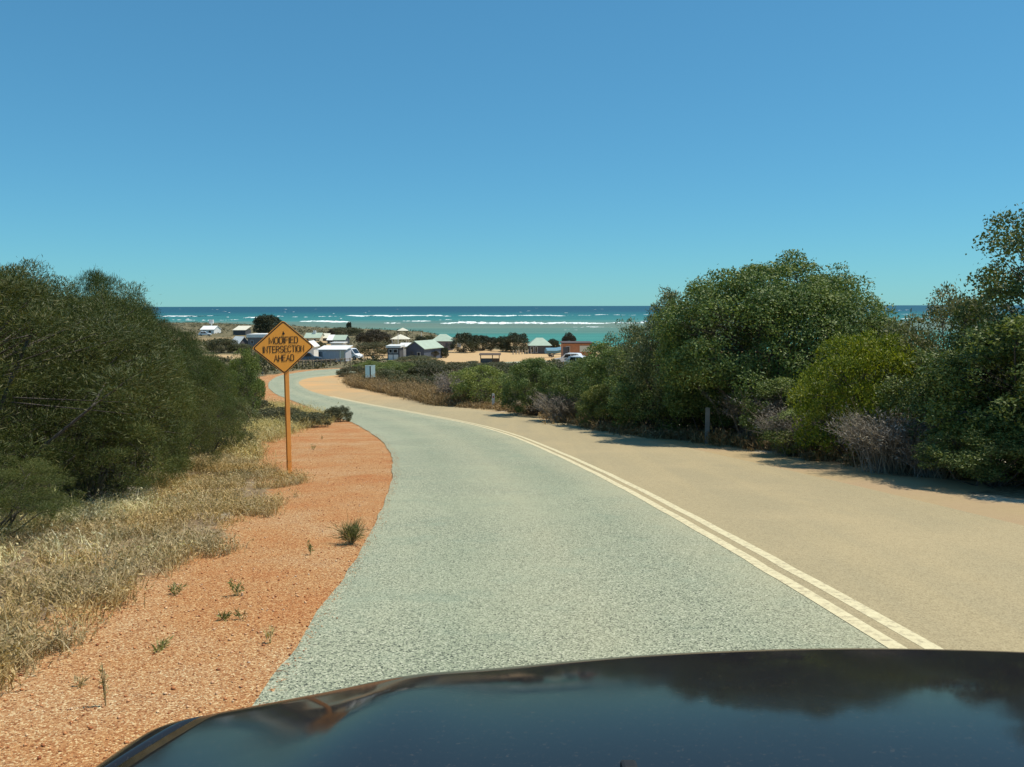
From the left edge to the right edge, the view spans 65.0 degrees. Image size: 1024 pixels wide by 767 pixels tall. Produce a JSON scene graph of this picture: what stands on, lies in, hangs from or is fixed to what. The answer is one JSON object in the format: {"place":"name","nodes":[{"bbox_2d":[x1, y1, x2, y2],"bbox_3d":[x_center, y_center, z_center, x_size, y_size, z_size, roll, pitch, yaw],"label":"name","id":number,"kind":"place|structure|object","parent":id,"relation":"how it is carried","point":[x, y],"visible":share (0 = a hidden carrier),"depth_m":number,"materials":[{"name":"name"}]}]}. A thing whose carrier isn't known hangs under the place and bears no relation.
{"place":"outdoors","nodes":[
{"label":"outdoors","id":0,"kind":"place"},
{"bbox_2d":[0,431,283,574],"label":"pale grass","id":1,"kind":"structure","parent":0,"point":[104,504],"depth_m":8.59,"materials":[{"name":"beige plant"}]},
{"bbox_2d":[0,426,314,694],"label":"dry grass","id":2,"kind":"structure","parent":0,"point":[14,654],"depth_m":6.97,"materials":[{"name":"plant"}]},
{"bbox_2d":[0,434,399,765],"bbox_3d":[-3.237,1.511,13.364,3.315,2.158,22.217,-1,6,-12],"label":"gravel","id":3,"kind":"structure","parent":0,"point":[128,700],"depth_m":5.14,"materials":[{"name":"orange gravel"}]},
{"bbox_2d":[200,396,343,462],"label":"dry grass","id":4,"kind":"structure","parent":0,"point":[275,427],"depth_m":22.86,"materials":[{"name":"plant"}]},
{"bbox_2d":[0,323,1023,766],"bbox_3d":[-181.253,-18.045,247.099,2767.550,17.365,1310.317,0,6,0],"label":"ground","id":5,"kind":"structure","parent":0,"point":[252,663],"depth_m":5.63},
{"bbox_2d":[0,453,87,538],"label":"wattle shrub","id":6,"kind":"object","parent":5,"relation":"on","point":[26,475],"visible":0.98,"depth_m":7.49,"materials":[{"name":"green plant"}]},
{"bbox_2d":[0,373,177,515],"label":"wattle shrub","id":7,"kind":"object","parent":5,"relation":"on","point":[137,431],"visible":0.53,"depth_m":9.38,"materials":[{"name":"green plant"}]},
{"bbox_2d":[0,328,199,504],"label":"wattle shrub","id":8,"kind":"object","parent":5,"relation":"on","point":[92,487],"visible":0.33,"depth_m":10.03,"materials":[{"name":"green plant"}]},
{"bbox_2d":[98,662,109,705],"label":"weed","id":9,"kind":"object","parent":5,"relation":"on","point":[102,682],"visible":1,"depth_m":3.72,"materials":[{"name":"plant"}]},
{"bbox_2d":[35,263,173,474],"bbox_3d":[-6.449,-0.105,12.890,2.167,3.612,2.179,4,7,36],"label":"wattle shrub","id":10,"kind":"object","parent":5,"relation":"on","point":[98,280],"visible":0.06,"depth_m":12.62,"materials":[{"name":"green plant"}]},
{"bbox_2d":[0,255,214,489],"bbox_3d":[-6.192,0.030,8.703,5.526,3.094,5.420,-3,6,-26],"label":"wattle shrub","id":11,"kind":"object","parent":5,"relation":"on","point":[18,287],"visible":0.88,"depth_m":8.64,"materials":[{"name":"green plant"}]},
{"bbox_2d":[15,363,202,492],"bbox_3d":[-5.762,0.568,11.459,2.737,2.174,2.791,-1,6,-13],"label":"wattle shrub","id":12,"kind":"object","parent":5,"relation":"on","point":[179,459],"visible":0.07,"depth_m":11.52,"materials":[{"name":"green plant"}]},
{"bbox_2d":[88,303,180,468],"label":"wattle shrub","id":13,"kind":"object","parent":5,"relation":"on","point":[169,328],"visible":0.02,"depth_m":13.93,"materials":[{"name":"green plant"}]},
{"bbox_2d":[68,345,204,476],"bbox_3d":[-6.026,0.454,12.703,2.333,2.472,2.420,3,6,27],"label":"wattle shrub","id":14,"kind":"object","parent":5,"relation":"on","point":[179,358],"visible":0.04,"depth_m":12.67,"materials":[{"name":"green plant"}]},
{"bbox_2d":[151,635,173,652],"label":"weed","id":15,"kind":"object","parent":5,"relation":"on","point":[161,646],"visible":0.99,"depth_m":4.53,"materials":[{"name":"green plant"}]},
{"bbox_2d":[168,582,188,594],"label":"weed","id":16,"kind":"object","parent":5,"relation":"on","point":[171,589],"visible":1,"depth_m":5.70,"materials":[{"name":"green plant"}]},
{"bbox_2d":[124,378,233,473],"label":"wattle shrub","id":17,"kind":"object","parent":5,"relation":"on","point":[204,431],"visible":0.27,"depth_m":14.02,"materials":[{"name":"green plant"}]},
{"bbox_2d":[152,317,219,455],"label":"wattle shrub","id":18,"kind":"object","parent":5,"relation":"on","point":[196,352],"visible":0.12,"depth_m":16.73,"materials":[{"name":"green plant"}]},
{"bbox_2d":[200,320,220,333],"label":"shack","id":19,"kind":"structure","parent":5,"relation":"on","point":[211,329],"depth_m":328.85,"materials":[{"name":"white metal"}]},
{"bbox_2d":[172,389,249,457],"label":"wattle shrub","id":20,"kind":"object","parent":5,"relation":"on","point":[232,403],"visible":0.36,"depth_m":17.10,"materials":[{"name":"green plant"}]},
{"bbox_2d":[186,340,237,442],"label":"wattle shrub","id":21,"kind":"object","parent":5,"relation":"on","point":[214,365],"visible":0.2,"depth_m":19.61,"materials":[{"name":"green plant"}]},
{"bbox_2d":[205,338,238,352],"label":"coastal bush","id":22,"kind":"object","parent":5,"relation":"on","point":[217,343],"visible":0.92,"depth_m":176.21,"materials":[{"name":"green plant"}]},
{"bbox_2d":[207,398,261,448],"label":"grey shrub","id":23,"kind":"object","parent":5,"relation":"on","point":[256,416],"visible":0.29,"depth_m":19.21,"materials":[{"name":"green plant"}]},
{"bbox_2d":[227,578,244,595],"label":"weed","id":24,"kind":"object","parent":5,"relation":"on","point":[230,583],"visible":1,"depth_m":5.67,"materials":[{"name":"green plant"}]},
{"bbox_2d":[225,343,253,352],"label":"coastal bush","id":25,"kind":"object","parent":5,"relation":"on","point":[235,347],"visible":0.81,"depth_m":176.74,"materials":[{"name":"green plant"}]},
{"bbox_2d":[233,326,250,334],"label":"shack","id":26,"kind":"structure","parent":5,"relation":"on","point":[240,330],"depth_m":314.48,"materials":[{"name":"white metal"}]},
{"bbox_2d":[226,346,266,421],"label":"green shrub","id":27,"kind":"object","parent":5,"relation":"on","point":[259,386],"visible":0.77,"depth_m":26.92,"materials":[{"name":"green plant"}]},
{"bbox_2d":[246,333,267,345],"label":"beach house","id":28,"kind":"structure","parent":5,"relation":"on","point":[254,339],"depth_m":203.95,"materials":[{"name":"white metal"}]},
{"bbox_2d":[241,396,274,418],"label":"scrub bush","id":29,"kind":"object","parent":5,"relation":"on","point":[265,403],"visible":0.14,"depth_m":31.12,"materials":[{"name":"green plant"}]},
{"bbox_2d":[252,314,281,332],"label":"beach tree","id":30,"kind":"object","parent":5,"relation":"on","point":[262,323],"visible":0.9,"depth_m":310.42,"materials":[{"name":"green plant"}]},
{"bbox_2d":[256,406,299,422],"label":"scrub bush","id":31,"kind":"object","parent":5,"relation":"on","point":[277,410],"visible":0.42,"depth_m":30.01,"materials":[{"name":"green plant"}]},
{"bbox_2d":[253,321,312,473],"bbox_3d":[-3.905,0.406,13.824,1.062,2.950,0.082,-4,7,-37],"label":"road sign","id":32,"kind":"object","parent":5,"relation":"on","point":[283,347],"visible":0.93,"depth_m":13.75,"materials":[{"name":"metal"}]},
{"bbox_2d":[278,410,332,426],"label":"scrub bush","id":33,"kind":"object","parent":5,"relation":"on","point":[315,417],"visible":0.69,"depth_m":27.06,"materials":[{"name":"green plant"}]},
{"bbox_2d":[308,340,319,355],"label":"shack","id":34,"kind":"structure","parent":5,"relation":"on","point":[313,351],"depth_m":160.79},
{"bbox_2d":[304,331,324,340],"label":"beach house","id":35,"kind":"structure","parent":5,"relation":"on","point":[314,336],"depth_m":256.72,"materials":[{"name":"white"}]},
{"bbox_2d":[317,345,352,361],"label":"shed","id":36,"kind":"structure","parent":5,"relation":"on","point":[333,351],"depth_m":134.49,"materials":[{"name":"metal"}]},
{"bbox_2d":[327,335,349,343],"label":"beach house","id":37,"kind":"structure","parent":5,"relation":"on","point":[338,338],"depth_m":234.86,"materials":[{"name":"white"}]},
{"bbox_2d":[324,405,353,421],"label":"scrub bush","id":38,"kind":"object","parent":5,"relation":"on","point":[347,413],"visible":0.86,"depth_m":31.07,"materials":[{"name":"green plant"}]},
{"bbox_2d":[326,327,363,334],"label":"coastal bush","id":39,"kind":"object","parent":5,"relation":"on","point":[349,330],"visible":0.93,"depth_m":311.56,"materials":[{"name":"green plant"}]},
{"bbox_2d":[327,510,370,545],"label":"grass tuft","id":40,"kind":"object","parent":5,"relation":"on","point":[350,535],"visible":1,"depth_m":7.55,"materials":[{"name":"green plant"}]},
{"bbox_2d":[336,366,364,376],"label":"heath bush","id":41,"kind":"object","parent":5,"relation":"on","point":[360,369],"visible":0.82,"depth_m":85.47,"materials":[{"name":"green plant"}]},
{"bbox_2d":[352,360,386,371],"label":"heath bush","id":42,"kind":"object","parent":5,"relation":"on","point":[367,362],"visible":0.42,"depth_m":95.84,"materials":[{"name":"green plant"}]},
{"bbox_2d":[365,365,374,378],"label":"direction sign","id":43,"kind":"object","parent":5,"relation":"on","point":[369,369],"visible":0.86,"depth_m":66.16,"materials":[{"name":"grey metal"}]},
{"bbox_2d":[353,342,389,355],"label":"coastal bush","id":44,"kind":"object","parent":5,"relation":"on","point":[375,346],"visible":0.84,"depth_m":161.97,"materials":[{"name":"green plant"}]},
{"bbox_2d":[355,329,393,343],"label":"coastal bush","id":45,"kind":"object","parent":5,"relation":"on","point":[372,335],"visible":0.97,"depth_m":205.64,"materials":[{"name":"green plant"}]},
{"bbox_2d":[361,368,408,380],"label":"heath bush","id":46,"kind":"object","parent":5,"relation":"on","point":[383,372],"visible":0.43,"depth_m":67.63,"materials":[{"name":"green plant"}]},
{"bbox_2d":[375,360,407,371],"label":"heath bush","id":47,"kind":"object","parent":5,"relation":"on","point":[390,362],"visible":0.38,"depth_m":83.97,"materials":[{"name":"green plant"}]},
{"bbox_2d":[386,344,404,359],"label":"beach house","id":48,"kind":"structure","parent":5,"relation":"on","point":[394,351],"depth_m":143.50,"materials":[{"name":"white metal"}]},
{"bbox_2d":[385,361,424,378],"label":"heath bush","id":49,"kind":"object","parent":5,"relation":"on","point":[403,366],"visible":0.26,"depth_m":71.72,"materials":[{"name":"green plant"}]},
{"bbox_2d":[386,374,428,382],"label":"heath bush","id":50,"kind":"object","parent":5,"relation":"on","point":[407,376],"visible":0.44,"depth_m":59.85,"materials":[{"name":"green plant"}]},
{"bbox_2d":[393,355,440,361],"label":"coastal bush","id":51,"kind":"object","parent":5,"relation":"on","point":[411,357],"visible":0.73,"depth_m":129.52,"materials":[{"name":"green plant"}]},
{"bbox_2d":[400,358,445,366],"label":"heath bush","id":52,"kind":"object","parent":5,"relation":"on","point":[435,361],"visible":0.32,"depth_m":83.61,"materials":[{"name":"green plant"}]},
{"bbox_2d":[404,340,443,357],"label":"gabled shed","id":53,"kind":"structure","parent":5,"relation":"on","point":[423,347],"depth_m":149.03,"materials":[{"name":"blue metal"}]},
{"bbox_2d":[404,363,453,380],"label":"heath bush","id":54,"kind":"object","parent":5,"relation":"on","point":[431,369],"visible":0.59,"depth_m":69.56,"materials":[{"name":"green plant"}]},
{"bbox_2d":[416,375,451,385],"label":"heath bush","id":55,"kind":"object","parent":5,"relation":"on","point":[430,378],"visible":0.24,"depth_m":56.85,"materials":[{"name":"green plant"}]},
{"bbox_2d":[433,334,452,349],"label":"beach house","id":56,"kind":"structure","parent":5,"relation":"on","point":[444,340],"depth_m":191.66,"materials":[{"name":"green metal"}]},
{"bbox_2d":[436,361,474,370],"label":"heath bush","id":57,"kind":"object","parent":5,"relation":"on","point":[451,365],"visible":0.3,"depth_m":79.71,"materials":[{"name":"green plant"}]},
{"bbox_2d":[424,368,492,395],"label":"dry bush","id":58,"kind":"object","parent":5,"relation":"on","point":[446,383],"visible":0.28,"depth_m":44.27,"materials":[{"name":"grey plant"}]},
{"bbox_2d":[448,332,479,351],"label":"beach tree","id":59,"kind":"object","parent":5,"relation":"on","point":[468,340],"visible":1,"depth_m":177.08,"materials":[{"name":"green plant"}]},
{"bbox_2d":[448,364,511,403],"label":"leafy shrub","id":60,"kind":"object","parent":5,"relation":"on","point":[468,383],"visible":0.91,"depth_m":41.97,"materials":[{"name":"green plant"}]},
{"bbox_2d":[476,335,496,350],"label":"beach tree","id":61,"kind":"object","parent":5,"relation":"on","point":[485,341],"visible":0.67,"depth_m":187.23,"materials":[{"name":"green plant"}]},
{"bbox_2d":[479,353,500,363],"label":"notice shelter","id":62,"kind":"object","parent":5,"relation":"on","point":[487,360],"visible":0.7,"depth_m":119.29,"materials":[{"name":"brown wood"}]},
{"bbox_2d":[493,335,507,350],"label":"beach tree","id":63,"kind":"object","parent":5,"relation":"on","point":[499,339],"visible":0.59,"depth_m":182.20,"materials":[{"name":"green plant"}]},
{"bbox_2d":[501,332,529,351],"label":"beach tree","id":64,"kind":"object","parent":5,"relation":"on","point":[514,337],"visible":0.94,"depth_m":178.94,"materials":[{"name":"green plant"}]},
{"bbox_2d":[498,356,569,415],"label":"leafy shrub","id":65,"kind":"object","parent":5,"relation":"on","point":[539,374],"visible":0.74,"depth_m":34.37,"materials":[{"name":"green plant"}]},
{"bbox_2d":[528,338,551,353],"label":"beach house","id":66,"kind":"structure","parent":5,"relation":"on","point":[537,345],"depth_m":170.76,"materials":[{"name":"green metal"}]},
{"bbox_2d":[544,347,560,356],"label":"dinghy","id":67,"kind":"object","parent":5,"relation":"on","point":[550,352],"visible":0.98,"depth_m":153.19,"materials":[{"name":"metal"}]},
{"bbox_2d":[540,359,576,386],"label":"heath bush","id":68,"kind":"object","parent":5,"relation":"on","point":[560,365],"visible":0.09,"depth_m":62.03,"materials":[{"name":"green plant"}]},
{"bbox_2d":[526,387,594,421],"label":"dry bush","id":69,"kind":"object","parent":5,"relation":"on","point":[549,405],"visible":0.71,"depth_m":29.95,"materials":[{"name":"grey plant"}]},
{"bbox_2d":[560,341,591,356],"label":"kiosk","id":70,"kind":"object","parent":5,"relation":"on","point":[573,346],"visible":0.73,"depth_m":141.05,"materials":[{"name":"orange brick"}]},
{"bbox_2d":[543,357,616,416],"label":"leafy shrub","id":71,"kind":"object","parent":5,"relation":"on","point":[563,387],"visible":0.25,"depth_m":30.39,"materials":[{"name":"green plant"}]},
{"bbox_2d":[161,321,1005,408],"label":"heath scrub","id":72,"kind":"object","parent":5,"relation":"on","point":[265,370],"visible":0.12,"depth_m":135.78,"materials":[{"name":"green plant"}]},
{"bbox_2d":[574,383,632,426],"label":"leafy shrub","id":73,"kind":"object","parent":5,"relation":"on","point":[589,396],"visible":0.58,"depth_m":26.56,"materials":[{"name":"green plant"}]},
{"bbox_2d":[574,341,645,422],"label":"leafy shrub","id":74,"kind":"object","parent":5,"relation":"on","point":[594,365],"visible":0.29,"depth_m":27.52,"materials":[{"name":"green plant"}]},
{"bbox_2d":[601,313,684,424],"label":"olive shrub","id":75,"kind":"object","parent":5,"relation":"on","point":[626,343],"visible":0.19,"depth_m":25.56,"materials":[{"name":"green plant"}]},
{"bbox_2d":[602,348,709,431],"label":"leafy shrub","id":76,"kind":"object","parent":5,"relation":"on","point":[617,404],"visible":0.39,"depth_m":23.48,"materials":[{"name":"green plant"}]},
{"bbox_2d":[299,362,1023,651],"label":"road lane","id":77,"kind":"structure","parent":5,"relation":"on","point":[943,577],"depth_m":8.29,"materials":[{"name":"beige asphalt"}]},
{"bbox_2d":[621,284,737,430],"bbox_3d":[4.983,-0.615,23.550,3.515,4.574,3.450,0,6,-2],"label":"olive shrub","id":78,"kind":"object","parent":5,"relation":"on","point":[665,297],"visible":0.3,"depth_m":23.09,"materials":[{"name":"green plant"}]},
{"bbox_2d":[340,370,1023,485],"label":"rusty grass","id":79,"kind":"structure","parent":5,"relation":"on","point":[426,393],"depth_m":24.98,"materials":[{"name":"brown plant"}]},
{"bbox_2d":[705,407,709,443],"bbox_3d":[5.029,1.132,20.699,0.110,1.044,0.041,0,6,0],"label":"guide post","id":80,"kind":"object","parent":5,"relation":"on","point":[707,419],"visible":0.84,"depth_m":20.67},
{"bbox_2d":[684,395,744,433],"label":"leafy shrub","id":81,"kind":"object","parent":5,"relation":"on","point":[699,424],"visible":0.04,"depth_m":23.24,"materials":[{"name":"green plant"}]},
{"bbox_2d":[660,355,779,433],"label":"leafy shrub","id":82,"kind":"object","parent":5,"relation":"on","point":[716,418],"visible":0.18,"depth_m":21.56,"materials":[{"name":"green plant"}]},
{"bbox_2d":[697,378,792,446],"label":"dry bush","id":83,"kind":"object","parent":5,"relation":"on","point":[733,410],"visible":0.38,"depth_m":19.56,"materials":[{"name":"grey plant"}]},
{"bbox_2d":[685,306,814,430],"bbox_3d":[6.862,-0.553,24.568,4.537,4.429,4.453,0,6,3],"label":"olive shrub","id":84,"kind":"object","parent":5,"relation":"on","point":[750,351],"visible":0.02,"depth_m":23.05,"materials":[{"name":"green plant"}]},
{"bbox_2d":[644,248,904,432],"bbox_3d":[7.350,-0.982,21.755,8.167,5.332,4.830,-2,6,-23],"label":"coastal tree","id":85,"kind":"object","parent":5,"relation":"on","point":[821,301],"visible":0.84,"depth_m":20.36,"materials":[{"name":"green plant"}]},
{"bbox_2d":[729,376,841,446],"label":"leafy shrub","id":86,"kind":"object","parent":5,"relation":"on","point":[780,385],"visible":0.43,"depth_m":18.81,"materials":[{"name":"green plant"}]},
{"bbox_2d":[743,401,842,457],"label":"dry bush","id":87,"kind":"object","parent":5,"relation":"on","point":[780,425],"visible":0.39,"depth_m":17.05,"materials":[{"name":"grey plant"}]},
{"bbox_2d":[760,404,865,459],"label":"leafy shrub","id":88,"kind":"object","parent":5,"relation":"on","point":[776,439],"visible":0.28,"depth_m":16.83,"materials":[{"name":"green plant"}]},
{"bbox_2d":[782,328,928,461],"bbox_3d":[6.732,0.290,15.504,2.739,2.746,2.675,-5,7,-42],"label":"bright shrub","id":89,"kind":"object","parent":5,"relation":"on","point":[858,357],"visible":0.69,"depth_m":15.06,"materials":[{"name":"green plant"}]},
{"bbox_2d":[783,316,955,407],"bbox_3d":[10.263,-0.163,22.948,5.047,3.709,5.300,0,6,2],"label":"olive shrub","id":90,"kind":"object","parent":5,"relation":"on","point":[911,327],"visible":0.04,"depth_m":22.07,"materials":[{"name":"green plant"}]},
{"bbox_2d":[816,397,963,475],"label":"dry bush","id":91,"kind":"object","parent":5,"relation":"on","point":[874,435],"visible":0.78,"depth_m":13.52,"materials":[{"name":"grey plant"}]},
{"bbox_2d":[839,343,949,416],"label":"leafy shrub","id":92,"kind":"object","parent":5,"relation":"on","point":[888,375],"visible":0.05,"depth_m":18.32,"materials":[{"name":"green plant"}]},
{"bbox_2d":[889,425,981,478],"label":"dry bush","id":93,"kind":"object","parent":5,"relation":"on","point":[928,472],"visible":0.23,"depth_m":12.99,"materials":[{"name":"grey plant"}]},
{"bbox_2d":[872,328,1023,477],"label":"leafy shrub","id":94,"kind":"object","parent":5,"relation":"on","point":[926,388],"visible":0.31,"depth_m":13.22,"materials":[{"name":"green plant"}]},
{"bbox_2d":[877,281,1018,420],"bbox_3d":[8.573,-0.179,15.306,3.036,3.555,2.891,-3,6,-31],"label":"olive shrub","id":95,"kind":"object","parent":5,"relation":"on","point":[914,336],"visible":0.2,"depth_m":15.04,"materials":[{"name":"green plant"}]},
{"bbox_2d":[909,417,1023,487],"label":"leafy shrub","id":96,"kind":"object","parent":5,"relation":"on","point":[934,451],"visible":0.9,"depth_m":11.46,"materials":[{"name":"green plant"}]},
{"bbox_2d":[913,313,1023,483],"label":"leafy shrub","id":97,"kind":"object","parent":5,"relation":"on","point":[1008,323],"visible":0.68,"depth_m":12.10,"materials":[{"name":"green plant"}]},
{"bbox_2d":[943,202,1023,421],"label":"tall tree","id":98,"kind":"object","parent":5,"relation":"on","point":[1012,286],"visible":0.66,"depth_m":12.59,"materials":[{"name":"green plant"}]},
{"bbox_2d":[986,347,1023,467],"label":"leafy shrub","id":99,"kind":"object","parent":5,"relation":"on","point":[1019,409],"visible":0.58,"depth_m":11.67,"materials":[{"name":"green plant"}]},
{"bbox_2d":[0,0,1023,306],"label":"sky","id":100,"kind":"structure","parent":0,"point":[203,153],"materials":[{"name":"blue"}]},
{"bbox_2d":[253,360,887,705],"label":"road","id":101,"kind":"structure","parent":0,"point":[488,549],"depth_m":6.09,"materials":[{"name":"grey asphalt"}]},
{"bbox_2d":[96,648,1023,766],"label":"car","id":102,"kind":"object","parent":101,"relation":"on","point":[855,707],"visible":1,"depth_m":0.82,"materials":[{"name":"black paint"}]},
{"bbox_2d":[329,396,942,648],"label":"road marking","id":103,"kind":"structure","parent":101,"relation":"on","point":[879,636],"depth_m":6.38,"materials":[{"name":"paint"}]},
{"bbox_2d":[152,305,1023,349],"bbox_3d":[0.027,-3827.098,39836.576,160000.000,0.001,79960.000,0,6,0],"label":"sea","id":104,"kind":"structure","parent":0,"point":[429,324],"depth_m":902.71,"materials":[{"name":"liquid"}]},
{"bbox_2d":[162,309,948,327],"bbox_3d":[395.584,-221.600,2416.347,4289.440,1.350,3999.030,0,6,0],"label":"sea foam","id":105,"kind":"object","parent":104,"relation":"on","point":[470,322],"visible":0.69,"depth_m":673.48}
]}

